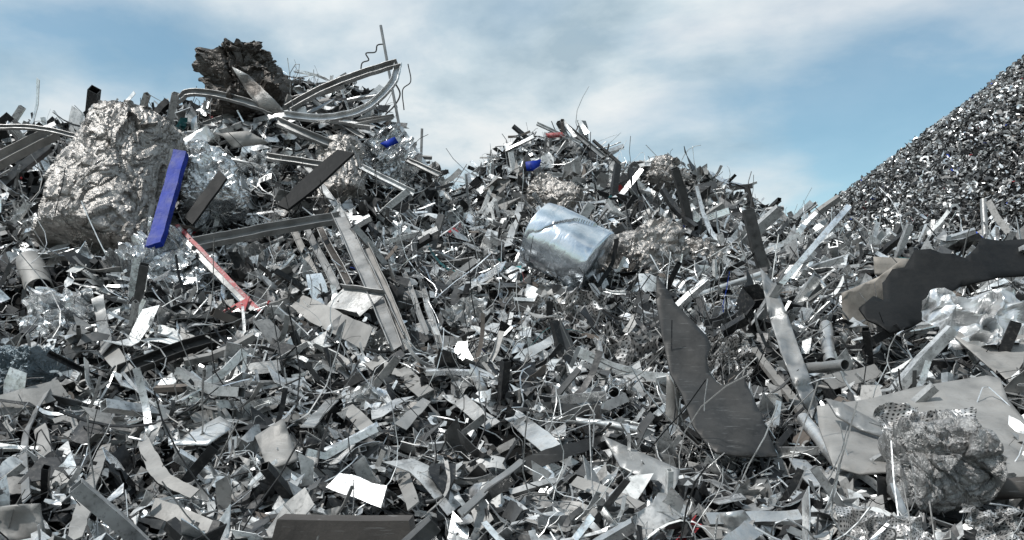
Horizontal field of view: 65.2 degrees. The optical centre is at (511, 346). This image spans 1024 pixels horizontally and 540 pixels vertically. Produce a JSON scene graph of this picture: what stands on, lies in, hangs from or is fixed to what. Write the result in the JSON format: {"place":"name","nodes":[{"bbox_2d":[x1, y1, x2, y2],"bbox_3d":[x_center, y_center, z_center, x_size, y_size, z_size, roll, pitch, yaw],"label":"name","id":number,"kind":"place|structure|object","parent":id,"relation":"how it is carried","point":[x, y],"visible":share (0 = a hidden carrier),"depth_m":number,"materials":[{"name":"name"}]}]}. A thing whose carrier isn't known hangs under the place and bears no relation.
{"place":"outdoors","nodes":[
{"label":"outdoors","id":0,"kind":"place"},
{"bbox_2d":[0,66,1023,539],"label":"scrap heap terrain","id":1,"kind":"structure","parent":0,"point":[520,440],"depth_m":8.75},
{"bbox_2d":[15,251,54,291],"bbox_3d":[-5.249,-0.780,8.801,0.287,0.585,0.688,0,0,-41],"label":"steel tube","id":2,"kind":"object","parent":1,"relation":"on","point":[32,268],"visible":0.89,"depth_m":8.72,"materials":[{"name":"metal"}]},
{"bbox_2d":[0,336,73,390],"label":"metal turnings bundle","id":3,"kind":"object","parent":1,"relation":"on","point":[34,356],"visible":0.65,"depth_m":6.66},
{"bbox_2d":[8,283,92,335],"bbox_3d":[-4.700,-0.318,8.210,0.728,0.674,0.500,0,0,6],"label":"crumpled sheet metal","id":4,"kind":"object","parent":1,"relation":"on","point":[76,303],"visible":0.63,"depth_m":8.19,"materials":[{"name":"metal"}]},
{"bbox_2d":[106,211,211,292],"bbox_3d":[-4.148,-0.859,9.495,1.063,1.447,1.164,0,0,33],"label":"crushed foil bale","id":5,"kind":"object","parent":1,"relation":"on","point":[176,254],"visible":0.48,"depth_m":9.21},
{"bbox_2d":[151,148,188,241],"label":"blue plastic beam","id":6,"kind":"structure","parent":5,"relation":"on","point":[167,201],"depth_m":9.62,"materials":[{"name":"paint"}]},
{"bbox_2d":[189,211,338,248],"bbox_3d":[-3.055,-1.475,10.148,2.024,0.710,0.190,0,0,-40],"label":"steel channel","id":7,"kind":"object","parent":5,"relation":"on","point":[237,235],"visible":0.9,"depth_m":10.08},
{"bbox_2d":[218,239,264,265],"bbox_3d":[-3.616,-1.186,10.742,0.572,0.510,0.580,0,0,0],"label":"crumpled sheet metal","id":8,"kind":"object","parent":1,"relation":"on","point":[257,253],"visible":0.31,"depth_m":10.79,"materials":[{"name":"metal"}]},
{"bbox_2d":[195,30,297,124],"bbox_3d":[-4.655,-4.799,14.177,1.904,1.620,1.380,0,0,0],"label":"crushed sheet bundle","id":9,"kind":"object","parent":1,"relation":"on","point":[257,58],"visible":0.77,"depth_m":13.97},
{"bbox_2d":[233,147,290,193],"bbox_3d":[-4.081,-2.786,12.960,1.030,0.929,0.694,0,0,0],"label":"crumpled sheet metal","id":10,"kind":"object","parent":1,"relation":"on","point":[240,153],"visible":0.5,"depth_m":12.93,"materials":[{"name":"metal"}]},
{"bbox_2d":[273,252,317,272],"bbox_3d":[-2.785,-0.986,10.352,0.611,0.491,0.477,0,0,0],"label":"crumpled sheet metal","id":11,"kind":"object","parent":1,"relation":"on","point":[291,258],"visible":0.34,"depth_m":10.36,"materials":[{"name":"metal"}]},
{"bbox_2d":[314,134,370,202],"bbox_3d":[-2.788,-2.835,13.037,0.831,1.278,1.133,0,0,-31],"label":"crushed metal bale","id":12,"kind":"object","parent":1,"relation":"on","point":[348,170],"visible":0.55,"depth_m":12.77},
{"bbox_2d":[266,152,322,167],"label":"steel channel","id":13,"kind":"object","parent":12,"relation":"on","point":[291,160],"visible":0.75,"depth_m":12.82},
{"bbox_2d":[276,116,330,147],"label":"bent gutter channel","id":14,"kind":"object","parent":12,"relation":"on","point":[298,131],"visible":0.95,"depth_m":12.93,"materials":[{"name":"grey metal"}]},
{"bbox_2d":[358,164,414,196],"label":"steel channel","id":15,"kind":"object","parent":12,"relation":"on","point":[392,182],"visible":0.98,"depth_m":12.80,"materials":[{"name":"metal"}]},
{"bbox_2d":[354,121,429,189],"bbox_3d":[-2.085,-3.272,13.838,1.352,1.259,1.009,0,0,0],"label":"crushed foil bale","id":16,"kind":"object","parent":1,"relation":"on","point":[376,155],"visible":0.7,"depth_m":13.59},
{"bbox_2d":[438,290,496,328],"bbox_3d":[-0.536,-0.413,9.513,0.718,0.533,0.407,0,0,0],"label":"crumpled sheet metal","id":17,"kind":"object","parent":1,"relation":"on","point":[454,306],"visible":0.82,"depth_m":9.50,"materials":[{"name":"metal"}]},
{"bbox_2d":[0,185,1010,366],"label":"scrap metal pile","id":18,"kind":"object","parent":1,"relation":"on","point":[262,284],"visible":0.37,"depth_m":9.40,"materials":[{"name":"metal"}]},
{"bbox_2d":[0,131,59,169],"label":"steel channel","id":19,"kind":"object","parent":18,"relation":"on","point":[12,153],"visible":0.91,"depth_m":10.71,"materials":[{"name":"metal"}]},
{"bbox_2d":[28,98,189,259],"bbox_3d":[-5.220,-2.082,10.518,1.614,2.331,2.033,0,0,0],"label":"crushed metal bale","id":20,"kind":"object","parent":18,"relation":"on","point":[112,162],"visible":0.69,"depth_m":10.03},
{"bbox_2d":[0,123,70,136],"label":"bent gutter channel","id":21,"kind":"object","parent":20,"relation":"on","point":[51,130],"visible":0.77,"depth_m":10.80,"materials":[{"name":"grey metal"}]},
{"bbox_2d":[184,171,227,225],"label":"black steel beam","id":22,"kind":"structure","parent":18,"relation":"on","point":[202,202],"depth_m":10.57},
{"bbox_2d":[175,141,247,231],"bbox_3d":[-4.394,-2.269,11.503,1.042,1.371,1.303,0,0,-27],"label":"crushed metal bale","id":23,"kind":"object","parent":18,"relation":"on","point":[206,163],"visible":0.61,"depth_m":11.25,"materials":[{"name":"metal"}]},
{"bbox_2d":[176,229,254,310],"bbox_3d":[-3.381,-0.902,9.117,1.825,1.079,0.102,0,0,42],"label":"white steel strip","id":24,"kind":"object","parent":18,"relation":"on","point":[203,259],"visible":0.69,"depth_m":9.11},
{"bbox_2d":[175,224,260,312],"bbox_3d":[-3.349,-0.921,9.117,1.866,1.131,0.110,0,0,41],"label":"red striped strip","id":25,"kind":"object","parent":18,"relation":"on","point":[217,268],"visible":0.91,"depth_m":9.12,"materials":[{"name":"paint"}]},
{"bbox_2d":[291,231,322,286],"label":"steel channel","id":26,"kind":"object","parent":18,"relation":"on","point":[308,262],"visible":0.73,"depth_m":10.41,"materials":[{"name":"metal"}]},
{"bbox_2d":[277,149,353,211],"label":"black steel beam","id":27,"kind":"structure","parent":18,"relation":"on","point":[315,179],"depth_m":11.77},
{"bbox_2d":[304,229,340,290],"bbox_3d":[-2.456,-1.176,10.197,0.108,1.096,2.421,0,0,-23],"label":"steel channel","id":28,"kind":"object","parent":18,"relation":"on","point":[322,259],"visible":0.83,"depth_m":10.00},
{"bbox_2d":[290,296,372,347],"bbox_3d":[-1.872,-0.266,8.298,0.184,0.609,1.594,0,0,-41],"label":"sheet metal strip","id":29,"kind":"object","parent":18,"relation":"on","point":[319,314],"visible":0.94,"depth_m":8.31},
{"bbox_2d":[316,227,352,284],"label":"steel channel","id":30,"kind":"object","parent":18,"relation":"on","point":[333,254],"visible":0.82,"depth_m":10.09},
{"bbox_2d":[327,283,385,316],"bbox_3d":[-1.721,-0.503,8.583,0.731,0.384,0.278,0,0,32],"label":"aluminium tray","id":31,"kind":"object","parent":18,"relation":"on","point":[357,301],"visible":0.86,"depth_m":8.60,"materials":[{"name":"grey metal"}]},
{"bbox_2d":[331,211,404,351],"bbox_3d":[-1.651,-0.845,9.027,0.241,1.801,2.947,0,0,-24],"label":"steel channel","id":32,"kind":"object","parent":18,"relation":"on","point":[359,258],"visible":0.92,"depth_m":9.04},
{"bbox_2d":[365,242,411,351],"bbox_3d":[-1.388,-0.616,8.699,0.140,1.331,2.393,0,0,-20],"label":"steel channel","id":33,"kind":"object","parent":18,"relation":"on","point":[372,259],"visible":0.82,"depth_m":8.42,"materials":[{"name":"metal"}]},
{"bbox_2d":[401,270,428,335],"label":"aluminium channel","id":34,"kind":"object","parent":18,"relation":"on","point":[424,328],"visible":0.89,"depth_m":8.92,"materials":[{"name":"grey metal"}]},
{"bbox_2d":[420,283,442,345],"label":"aluminium channel","id":35,"kind":"object","parent":18,"relation":"on","point":[435,331],"visible":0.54,"depth_m":9.02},
{"bbox_2d":[512,330,560,362],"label":"sheet metal strip","id":36,"kind":"object","parent":18,"relation":"on","point":[554,336],"visible":0.61,"depth_m":7.97,"materials":[{"name":"metal"}]},
{"bbox_2d":[538,289,603,334],"bbox_3d":[0.698,-0.325,9.127,0.856,0.665,0.562,0,0,0],"label":"crumpled perforated sheet","id":37,"kind":"object","parent":18,"relation":"on","point":[575,307],"visible":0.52,"depth_m":9.10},
{"bbox_2d":[678,272,758,303],"bbox_3d":[2.566,-0.725,9.798,1.196,0.437,0.081,0,0,-20],"label":"steel tube","id":38,"kind":"object","parent":18,"relation":"on","point":[748,278],"visible":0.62,"depth_m":9.79,"materials":[{"name":"metal"}]},
{"bbox_2d":[841,260,907,331],"bbox_3d":[3.844,-0.530,8.515,0.718,0.776,0.140,0,0,0],"label":"beige panel","id":39,"kind":"object","parent":18,"relation":"on","point":[854,299],"visible":0.42,"depth_m":8.49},
{"bbox_2d":[873,257,908,274],"bbox_3d":[4.467,-0.940,9.396,0.432,0.240,0.067,0,0,0],"label":"beige panel","id":40,"kind":"object","parent":18,"relation":"on","point":[882,265],"visible":0.47,"depth_m":9.40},
{"bbox_2d":[0,254,1023,486],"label":"scrap metal pile","id":41,"kind":"object","parent":1,"relation":"on","point":[436,370],"visible":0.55,"depth_m":6.37,"materials":[{"name":"metal"}]},
{"bbox_2d":[0,380,67,415],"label":"sheet metal strip","id":42,"kind":"object","parent":41,"relation":"on","point":[35,398],"visible":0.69,"depth_m":6.17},
{"bbox_2d":[15,310,77,340],"bbox_3d":[-4.654,-0.182,7.941,0.524,0.378,0.376,0,0,0],"label":"crumpled sheet metal","id":43,"kind":"object","parent":41,"relation":"on","point":[41,323],"visible":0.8,"depth_m":7.93,"materials":[{"name":"metal"}]},
{"bbox_2d":[92,294,111,355],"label":"sheet metal strip","id":44,"kind":"object","parent":41,"relation":"on","point":[104,337],"visible":0.81,"depth_m":7.79,"materials":[{"name":"grey metal"}]},
{"bbox_2d":[99,342,133,378],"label":"sheet metal strip","id":45,"kind":"object","parent":41,"relation":"on","point":[115,358],"visible":0.87,"depth_m":6.70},
{"bbox_2d":[117,330,232,380],"bbox_3d":[-2.901,0.063,6.982,0.147,0.440,1.151,0,0,30],"label":"aluminium channel","id":46,"kind":"object","parent":41,"relation":"on","point":[153,359],"visible":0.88,"depth_m":6.91,"materials":[{"name":"metal"}]},
{"bbox_2d":[220,360,279,375],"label":"sheet metal strip","id":47,"kind":"object","parent":41,"relation":"on","point":[255,366],"visible":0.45,"depth_m":6.66,"materials":[{"name":"grey metal"}]},
{"bbox_2d":[300,400,334,426],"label":"sheet metal strip","id":48,"kind":"object","parent":41,"relation":"on","point":[313,420],"visible":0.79,"depth_m":5.68,"materials":[{"name":"metal"}]},
{"bbox_2d":[346,403,379,434],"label":"sheet metal strip","id":49,"kind":"object","parent":41,"relation":"on","point":[357,416],"visible":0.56,"depth_m":5.64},
{"bbox_2d":[366,355,403,383],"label":"sheet metal strip","id":50,"kind":"object","parent":41,"relation":"on","point":[377,365],"visible":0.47,"depth_m":7.17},
{"bbox_2d":[394,398,430,428],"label":"sheet metal strip","id":51,"kind":"object","parent":41,"relation":"on","point":[421,405],"visible":0.97,"depth_m":5.59,"materials":[{"name":"grey metal"}]},
{"bbox_2d":[400,370,433,396],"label":"sheet metal strip","id":52,"kind":"object","parent":41,"relation":"on","point":[418,390],"visible":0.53,"depth_m":6.25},
{"bbox_2d":[455,395,499,430],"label":"sheet metal strip","id":53,"kind":"object","parent":41,"relation":"on","point":[466,404],"visible":0.87,"depth_m":5.55,"materials":[{"name":"grey metal"}]},
{"bbox_2d":[561,416,655,436],"bbox_3d":[0.629,0.545,5.498,0.706,0.123,0.065,0,0,17],"label":"steel tube","id":54,"kind":"object","parent":41,"relation":"on","point":[600,422],"visible":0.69,"depth_m":5.48,"materials":[{"name":"metal"}]},
{"bbox_2d":[665,374,681,426],"bbox_3d":[1.110,0.367,5.500,0.109,0.368,0.045,0,0,0],"label":"dusty steel plate","id":55,"kind":"object","parent":41,"relation":"on","point":[674,407],"visible":0.88,"depth_m":5.50,"materials":[{"name":"metal"}]},
{"bbox_2d":[749,348,816,444],"bbox_3d":[2.181,0.340,6.348,0.146,0.662,1.937,0,0,3],"label":"square tube","id":56,"kind":"object","parent":41,"relation":"on","point":[761,360],"visible":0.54,"depth_m":6.61,"materials":[{"name":"metal"}]},
{"bbox_2d":[760,268,817,416],"bbox_3d":[2.314,-0.145,6.747,0.203,1.284,2.424,0,0,10],"label":"twisted steel plate","id":57,"kind":"object","parent":41,"relation":"on","point":[793,360],"visible":1,"depth_m":6.70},
{"bbox_2d":[805,359,849,372],"bbox_3d":[2.519,0.163,6.455,0.096,0.129,0.523,0,0,-14],"label":"steel tube","id":58,"kind":"object","parent":41,"relation":"on","point":[833,365],"visible":0.93,"depth_m":6.34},
{"bbox_2d":[819,320,836,360],"bbox_3d":[3.019,-0.035,7.650,0.125,0.477,0.986,0,0,19],"label":"steel tube","id":59,"kind":"object","parent":41,"relation":"on","point":[825,325],"visible":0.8,"depth_m":7.59,"materials":[{"name":"metal"}]},
{"bbox_2d":[820,364,884,389],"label":"sheet metal strip","id":60,"kind":"object","parent":41,"relation":"on","point":[864,373],"visible":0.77,"depth_m":6.89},
{"bbox_2d":[858,238,1023,333],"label":"black scalloped plate","id":61,"kind":"object","parent":41,"relation":"on","point":[920,273],"visible":0.89,"depth_m":7.61,"materials":[{"name":"paint"}]},
{"bbox_2d":[951,326,1023,386],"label":"dusty steel plate","id":62,"kind":"object","parent":41,"relation":"on","point":[1001,355],"visible":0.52,"depth_m":6.52,"materials":[{"name":"metal"}]},
{"bbox_2d":[922,277,1023,350],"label":"crumpled white sheet","id":63,"kind":"object","parent":62,"relation":"on","point":[968,309],"visible":1,"depth_m":6.77,"materials":[{"name":"metal"}]},
{"bbox_2d":[0,54,1023,539],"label":"scrap metal offcuts","id":64,"kind":"object","parent":1,"relation":"on","point":[606,210],"visible":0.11,"depth_m":12.12,"materials":[{"name":"metal"}]},
{"bbox_2d":[0,48,1023,282],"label":"scrap metal pile","id":65,"kind":"object","parent":1,"relation":"on","point":[489,235],"visible":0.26,"depth_m":13.54,"materials":[{"name":"metal"}]},
{"bbox_2d":[188,125,214,145],"bbox_3d":[-4.813,-3.127,12.134,0.573,0.490,0.151,0,0,-20],"label":"light steel plate","id":66,"kind":"object","parent":65,"relation":"on","point":[202,135],"visible":0.47,"depth_m":12.20,"materials":[{"name":"metal"}]},
{"bbox_2d":[177,88,273,115],"bbox_3d":[-4.799,-4.133,13.499,1.681,0.466,0.125,0,0,0],"label":"bent gutter channel","id":67,"kind":"object","parent":65,"relation":"on","point":[183,95],"visible":1,"depth_m":13.50,"materials":[{"name":"grey metal"}]},
{"bbox_2d":[232,67,283,114],"bbox_3d":[-4.301,-4.342,13.500,0.938,0.837,0.207,0,0,12],"label":"folded brown sheet","id":68,"kind":"object","parent":67,"relation":"on","point":[261,97],"visible":0.99,"depth_m":13.48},
{"bbox_2d":[220,131,268,147],"bbox_3d":[-4.210,-3.266,12.594,0.775,0.269,0.070,0,0,-3],"label":"light steel plate","id":69,"kind":"object","parent":65,"relation":"on","point":[240,139],"visible":1,"depth_m":12.60,"materials":[{"name":"metal"}]},
{"bbox_2d":[282,62,401,122],"bbox_3d":[-2.843,-4.315,13.459,1.978,1.124,0.192,0,0,-12],"label":"bent gutter channel","id":70,"kind":"object","parent":65,"relation":"on","point":[382,94],"visible":1,"depth_m":13.47,"materials":[{"name":"metal"}]},
{"bbox_2d":[285,58,399,110],"bbox_3d":[-2.900,-4.485,13.701,2.002,0.900,0.146,0,0,0],"label":"bent gutter channel","id":71,"kind":"object","parent":65,"relation":"on","point":[323,89],"visible":1,"depth_m":13.70,"materials":[{"name":"grey metal"}]},
{"bbox_2d":[527,171,587,209],"bbox_3d":[0.849,-2.841,15.300,1.182,1.074,0.711,0,0,43],"label":"crushed metal bale","id":72,"kind":"object","parent":1,"relation":"on","point":[540,181],"visible":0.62,"depth_m":15.14},
{"bbox_2d":[518,206,612,289],"bbox_3d":[0.697,-1.261,10.371,1.200,1.140,0.930,0,0,20],"label":"crushed aluminium drum","id":73,"kind":"object","parent":1,"relation":"on","point":[582,252],"visible":0.94,"depth_m":10.02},
{"bbox_2d":[559,150,602,177],"bbox_3d":[1.468,-3.795,17.496,1.017,0.987,0.913,0,0,0],"label":"crumpled sheet metal","id":74,"kind":"object","parent":1,"relation":"on","point":[583,161],"visible":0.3,"depth_m":17.46,"materials":[{"name":"metal"}]},
{"bbox_2d":[594,376,650,421],"bbox_3d":[0.873,0.450,6.419,0.488,0.433,0.367,0,0,0],"label":"crumpled sheet metal","id":75,"kind":"object","parent":1,"relation":"on","point":[632,391],"visible":0.48,"depth_m":6.38,"materials":[{"name":"metal"}]},
{"bbox_2d":[596,326,656,371],"bbox_3d":[1.120,0.236,7.901,0.790,0.910,0.719,0,0,0],"label":"crumpled perforated sheet","id":76,"kind":"object","parent":1,"relation":"on","point":[640,347],"visible":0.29,"depth_m":7.92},
{"bbox_2d":[598,214,688,281],"bbox_3d":[1.774,-1.170,11.079,1.313,1.303,1.072,0,0,-40],"label":"crushed metal bale","id":77,"kind":"object","parent":1,"relation":"on","point":[639,242],"visible":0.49,"depth_m":10.68},
{"bbox_2d":[429,107,884,236],"bbox_3d":[-2.332,-1.950,19.391,29.942,7.483,7.685,0,0,0],"label":"scrap metal pile","id":78,"kind":"object","parent":1,"relation":"on","point":[720,190],"visible":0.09,"depth_m":18.18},
{"bbox_2d":[646,153,680,192],"bbox_3d":[3.379,-3.845,17.833,0.747,0.866,0.931,0,0,26],"label":"crushed metal bale","id":79,"kind":"object","parent":1,"relation":"on","point":[664,166],"visible":0.59,"depth_m":17.64},
{"bbox_2d":[683,237,725,267],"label":"crushed metal bale","id":80,"kind":"object","parent":1,"relation":"on","point":[705,245],"visible":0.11,"depth_m":11.61},
{"bbox_2d":[701,326,759,384],"bbox_3d":[1.887,0.108,7.002,0.460,0.593,0.481,0,0,0],"label":"crumpled perforated sheet","id":81,"kind":"object","parent":1,"relation":"on","point":[734,341],"visible":0.7,"depth_m":6.98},
{"bbox_2d":[803,56,1023,238],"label":"shredded metal heap","id":82,"kind":"object","parent":1,"relation":"on","point":[909,153],"visible":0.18,"depth_m":25.39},
{"bbox_2d":[0,0,1023,216],"label":"sky","id":83,"kind":"structure","parent":0,"point":[807,97],"materials":[{"name":"blue"}]},
{"label":"ground","id":84,"kind":"structure","parent":0,"visible":0},
{"bbox_2d":[0,372,1023,539],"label":"scrap metal pile","id":85,"kind":"object","parent":84,"relation":"on","point":[238,499],"visible":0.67,"depth_m":4.45,"materials":[{"name":"metal"}]},
{"bbox_2d":[0,503,45,539],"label":"dusty steel plate","id":86,"kind":"object","parent":85,"relation":"on","point":[16,520],"visible":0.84,"depth_m":4.02,"materials":[{"name":"metal"}]},
{"bbox_2d":[19,377,57,503],"bbox_3d":[-3.167,0.535,5.282,0.169,0.586,2.504,0,0,-27],"label":"sheet metal strip","id":87,"kind":"object","parent":85,"relation":"on","point":[23,465],"visible":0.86,"depth_m":5.03,"materials":[{"name":"grey metal"}]},
{"bbox_2d":[35,423,52,458],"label":"sheet metal strip","id":88,"kind":"object","parent":85,"relation":"on","point":[44,437],"visible":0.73,"depth_m":5.38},
{"bbox_2d":[68,444,109,539],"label":"sheet metal strip","id":89,"kind":"object","parent":85,"relation":"on","point":[81,516],"visible":0.87,"depth_m":4.21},
{"bbox_2d":[139,438,197,498],"bbox_3d":[-2.085,0.710,4.732,0.144,0.261,0.926,0,0,-41],"label":"sheet metal strip","id":90,"kind":"object","parent":85,"relation":"on","point":[159,473],"visible":0.99,"depth_m":4.61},
{"bbox_2d":[151,500,227,533],"bbox_3d":[-1.700,0.897,4.160,0.567,0.156,0.078,0,0,30],"label":"sheet metal strip","id":91,"kind":"object","parent":85,"relation":"on","point":[194,519],"visible":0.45,"depth_m":4.13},
{"bbox_2d":[168,420,226,445],"bbox_3d":[-1.965,0.546,5.117,0.259,0.166,0.398,0,0,36],"label":"dusty steel plate","id":92,"kind":"object","parent":85,"relation":"on","point":[208,433],"visible":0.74,"depth_m":5.11,"materials":[{"name":"metal"}]},
{"bbox_2d":[255,418,298,470],"bbox_3d":[-1.408,0.578,4.795,0.184,0.274,0.381,0,0,-29],"label":"dusty steel plate","id":93,"kind":"object","parent":85,"relation":"on","point":[275,444],"visible":0.95,"depth_m":4.81,"materials":[{"name":"metal"}]},
{"bbox_2d":[273,514,417,539],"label":"rusty steel block","id":94,"kind":"object","parent":85,"relation":"on","point":[345,527],"depth_m":3.54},
{"bbox_2d":[328,473,385,507],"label":"sheet metal strip","id":95,"kind":"object","parent":85,"relation":"on","point":[370,492],"visible":0.97,"depth_m":4.39,"materials":[{"name":"metal"}]},
{"bbox_2d":[395,468,419,507],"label":"sheet metal strip","id":96,"kind":"object","parent":85,"relation":"on","point":[401,475],"visible":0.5,"depth_m":4.59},
{"bbox_2d":[458,459,525,517],"bbox_3d":[-0.099,0.777,4.479,0.068,0.216,0.784,0,0,26],"label":"steel angle","id":97,"kind":"object","parent":85,"relation":"on","point":[475,501],"visible":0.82,"depth_m":4.42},
{"bbox_2d":[503,411,560,450],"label":"sheet metal strip","id":98,"kind":"object","parent":85,"relation":"on","point":[537,436],"visible":0.85,"depth_m":5.16,"materials":[{"name":"metal"}]},
{"bbox_2d":[523,434,609,471],"bbox_3d":[0.418,0.668,5.107,0.179,0.147,1.020,0,0,37],"label":"sheet metal strip","id":99,"kind":"object","parent":85,"relation":"on","point":[558,453],"visible":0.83,"depth_m":4.85,"materials":[{"name":"metal"}]},
{"bbox_2d":[569,474,643,509],"bbox_3d":[0.498,0.779,4.301,0.079,0.106,0.580,0,0,-32],"label":"sheet metal strip","id":100,"kind":"object","parent":85,"relation":"on","point":[586,485],"visible":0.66,"depth_m":4.35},
{"bbox_2d":[603,436,679,490],"bbox_3d":[0.730,0.678,4.592,0.524,0.289,0.214,0,0,35],"label":"dusty steel plate","id":101,"kind":"object","parent":85,"relation":"on","point":[640,464],"visible":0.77,"depth_m":4.58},
{"bbox_2d":[656,276,776,457],"bbox_3d":[1.329,0.053,5.465,0.521,1.219,1.600,0,0,0],"label":"dark fin shaped plate","id":102,"kind":"object","parent":85,"relation":"on","point":[729,420],"visible":0.98,"depth_m":5.25,"materials":[{"name":"metal"}]},
{"bbox_2d":[720,510,765,539],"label":"dusty steel plate","id":103,"kind":"object","parent":85,"relation":"on","point":[736,519],"visible":0.56,"depth_m":3.92,"materials":[{"name":"metal"}]},
{"bbox_2d":[723,520,762,539],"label":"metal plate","id":104,"kind":"object","parent":85,"relation":"on","point":[741,531],"visible":1,"depth_m":3.69,"materials":[{"name":"metal"}]},
{"bbox_2d":[703,509,801,527],"bbox_3d":[1.204,0.856,3.998,0.513,0.077,0.071,0,0,-10],"label":"square tube","id":105,"kind":"object","parent":85,"relation":"on","point":[760,517],"visible":0.66,"depth_m":3.99,"materials":[{"name":"metal"}]},
{"bbox_2d":[789,458,825,487],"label":"sheet metal strip","id":106,"kind":"object","parent":85,"relation":"on","point":[813,477],"visible":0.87,"depth_m":4.68,"materials":[{"name":"metal"}]},
{"bbox_2d":[797,414,832,466],"bbox_3d":[2.017,0.607,5.250,0.092,0.278,0.729,0,0,4],"label":"steel tube","id":107,"kind":"object","parent":85,"relation":"on","point":[811,429],"visible":0.52,"depth_m":5.31,"materials":[{"name":"metal"}]},
{"bbox_2d":[836,504,926,539],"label":"crumpled perforated sheet","id":108,"kind":"object","parent":85,"relation":"on","point":[897,523],"visible":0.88,"depth_m":3.84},
{"bbox_2d":[817,375,1023,476],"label":"dusty sheet","id":109,"kind":"object","parent":85,"relation":"on","point":[837,435],"visible":0.52,"depth_m":5.19,"materials":[{"name":"metal"}]},
{"bbox_2d":[825,398,877,436],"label":"curved steel strip","id":110,"kind":"object","parent":109,"relation":"on","point":[858,420],"visible":0.74,"depth_m":5.08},
{"bbox_2d":[875,392,1006,508],"bbox_3d":[2.236,0.550,4.230,0.516,0.601,0.535,0,0,9],"label":"crumpled bundle","id":111,"kind":"object","parent":85,"relation":"on","point":[938,453],"visible":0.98,"depth_m":4.08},
{"bbox_2d":[959,505,1023,539],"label":"crumpled perforated sheet","id":112,"kind":"object","parent":85,"relation":"on","point":[1010,527],"visible":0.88,"depth_m":3.73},
{"bbox_2d":[1002,477,1023,499],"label":"dusty steel plate","id":113,"kind":"object","parent":85,"relation":"on","point":[1014,486],"visible":0.33,"depth_m":4.16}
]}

